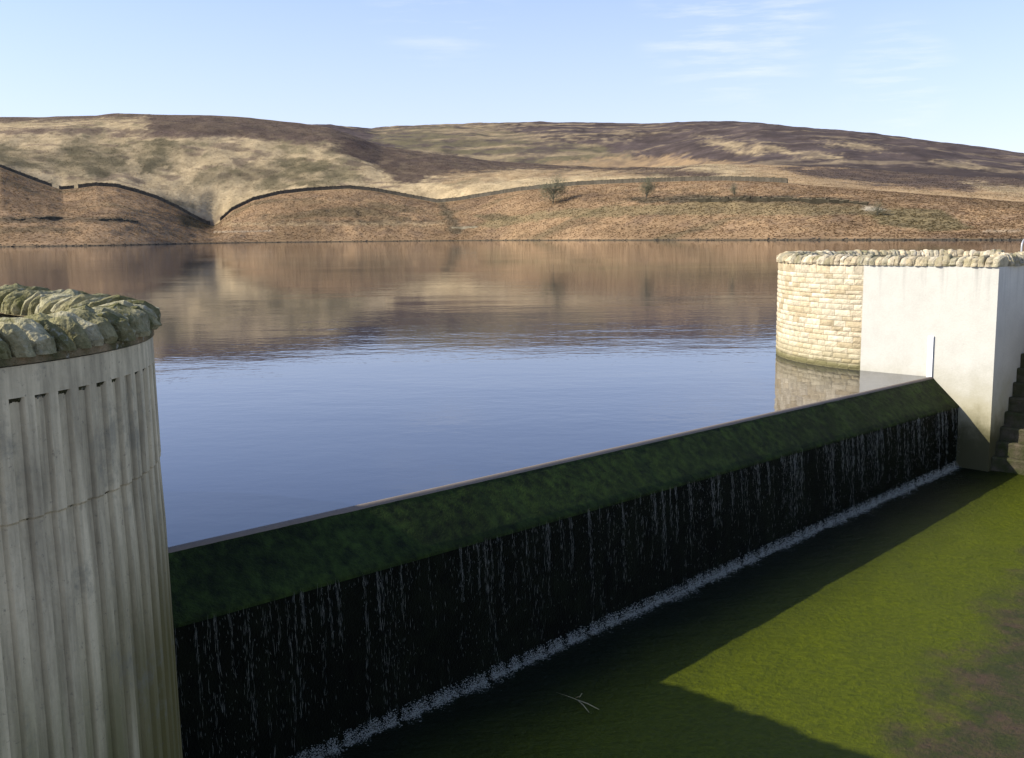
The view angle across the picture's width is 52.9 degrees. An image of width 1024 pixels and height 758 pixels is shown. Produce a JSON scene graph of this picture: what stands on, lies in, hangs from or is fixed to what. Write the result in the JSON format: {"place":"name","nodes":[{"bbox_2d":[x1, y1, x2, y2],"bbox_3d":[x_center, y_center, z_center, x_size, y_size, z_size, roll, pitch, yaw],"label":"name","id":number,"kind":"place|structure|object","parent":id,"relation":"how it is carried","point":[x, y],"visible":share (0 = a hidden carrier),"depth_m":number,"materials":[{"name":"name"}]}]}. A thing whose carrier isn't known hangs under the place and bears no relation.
{"place":"outdoors","nodes":[
{"label":"outdoors","id":0,"kind":"place"},
{"bbox_2d":[0,240,1023,546],"bbox_3d":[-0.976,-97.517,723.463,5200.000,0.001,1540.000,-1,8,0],"label":"reservoir water","id":1,"kind":"structure","parent":0,"point":[294,380],"depth_m":26.20,"materials":[{"name":"blue liquid"}]},
{"bbox_2d":[0,113,1023,246],"bbox_3d":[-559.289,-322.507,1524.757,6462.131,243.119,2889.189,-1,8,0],"label":"hills","id":2,"kind":"structure","parent":0,"point":[582,147],"depth_m":928.74,"materials":[{"name":"brown plant"}]},
{"bbox_2d":[0,165,51,186],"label":"dry stone wall","id":3,"kind":"structure","parent":2,"relation":"on","point":[25,175],"depth_m":849.25,"materials":[{"name":"grey stone"}]},
{"bbox_2d":[10,216,61,220],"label":"retaining wall","id":4,"kind":"structure","parent":2,"relation":"on","point":[51,217],"depth_m":617.29,"materials":[{"name":"stone"}]},
{"bbox_2d":[59,185,73,189],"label":"dry stone wall","id":5,"kind":"structure","parent":2,"relation":"on","point":[67,187],"depth_m":857.73,"materials":[{"name":"grey stone"}]},
{"bbox_2d":[97,218,138,222],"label":"retaining wall","id":6,"kind":"structure","parent":2,"relation":"on","point":[115,219],"depth_m":644.02,"materials":[{"name":"stone"}]},
{"bbox_2d":[78,182,209,224],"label":"dry stone wall","id":7,"kind":"structure","parent":2,"relation":"on","point":[107,184],"depth_m":871.67,"materials":[{"name":"grey stone"}]},
{"bbox_2d":[452,226,478,228],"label":"retaining wall","id":8,"kind":"structure","parent":2,"relation":"on","point":[462,227],"depth_m":768.11,"materials":[{"name":"stone"}]},
{"bbox_2d":[220,176,787,220],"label":"dry stone wall","id":9,"kind":"structure","parent":2,"relation":"on","point":[707,178],"depth_m":846.27,"materials":[{"name":"grey stone"}]},
{"bbox_2d":[0,238,1022,246],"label":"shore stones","id":10,"kind":"object","parent":2,"relation":"on","point":[548,240],"visible":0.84,"depth_m":536.24,"materials":[{"name":"stone"}]},
{"bbox_2d":[0,169,1023,243],"bbox_3d":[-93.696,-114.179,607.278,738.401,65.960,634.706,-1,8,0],"label":"bracken","id":11,"kind":"object","parent":2,"relation":"on","point":[988,234],"visible":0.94,"depth_m":620.39,"materials":[{"name":"brown plant"}]},
{"bbox_2d":[538,171,567,203],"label":"bare tree","id":12,"kind":"object","parent":2,"relation":"on","point":[555,190],"visible":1,"depth_m":732.26,"materials":[{"name":"grey plant"}]},
{"bbox_2d":[638,176,656,198],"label":"bare tree","id":13,"kind":"object","parent":2,"relation":"on","point":[648,188],"visible":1,"depth_m":654.27,"materials":[{"name":"grey plant"}]},
{"bbox_2d":[728,181,737,194],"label":"bare tree","id":14,"kind":"object","parent":2,"relation":"on","point":[733,190],"visible":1,"depth_m":596.95,"materials":[{"name":"grey plant"}]},
{"bbox_2d":[689,197,867,204],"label":"retaining wall","id":15,"kind":"structure","parent":2,"relation":"on","point":[787,199],"depth_m":557.96,"materials":[{"name":"stone"}]},
{"bbox_2d":[868,200,890,215],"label":"bush","id":16,"kind":"object","parent":2,"relation":"on","point":[878,210],"visible":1,"depth_m":468.78,"materials":[{"name":"grey plant"}]},
{"bbox_2d":[0,0,1023,152],"label":"sky","id":17,"kind":"structure","parent":0,"point":[949,71],"materials":[{"name":"blue"}]},
{"bbox_2d":[175,408,960,757],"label":"falling water","id":18,"kind":"structure","parent":0,"point":[301,600],"depth_m":13.08,"materials":[{"name":"grey liquid"}]},
{"bbox_2d":[316,467,1023,757],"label":"spillway floor","id":19,"kind":"structure","parent":0,"point":[891,627],"depth_m":12.53,"materials":[{"name":"green plant"}]},
{"bbox_2d":[0,283,182,757],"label":"spillway pier","id":20,"kind":"structure","parent":19,"relation":"on","point":[87,659],"depth_m":6.36,"materials":[{"name":"concrete"}]},
{"bbox_2d":[168,377,958,757],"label":"weir","id":21,"kind":"object","parent":19,"relation":"on","point":[262,571],"visible":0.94,"depth_m":12.35,"materials":[{"name":"concrete"}]},
{"bbox_2d":[556,692,598,711],"bbox_3d":[0.720,3.634,11.732,0.118,0.119,0.657,-7,10,-40],"label":"twig","id":22,"kind":"object","parent":19,"relation":"on","point":[582,701],"visible":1,"depth_m":11.67,"materials":[{"name":"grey wood"}]},
{"bbox_2d":[294,461,959,757],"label":"foam","id":23,"kind":"object","parent":19,"relation":"on","point":[707,580],"visible":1,"depth_m":14.06,"materials":[{"name":"grey"}]},
{"bbox_2d":[776,249,1023,471],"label":"spillway bastion","id":24,"kind":"object","parent":19,"relation":"on","point":[887,311],"visible":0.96,"depth_m":21.54,"materials":[{"name":"concrete"}]},
{"bbox_2d":[926,336,933,376],"bbox_3d":[8.716,-0.471,21.431,0.044,0.860,0.110,-8,11,-43],"label":"gauge board","id":25,"kind":"object","parent":24,"relation":"attached to","point":[930,355],"visible":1,"depth_m":21.41,"materials":[{"name":"white paint"}]},
{"bbox_2d":[991,353,1023,474],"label":"stairs","id":26,"kind":"structure","parent":19,"relation":"on","point":[1008,457],"depth_m":20.90,"materials":[{"name":"stone"}]}
]}

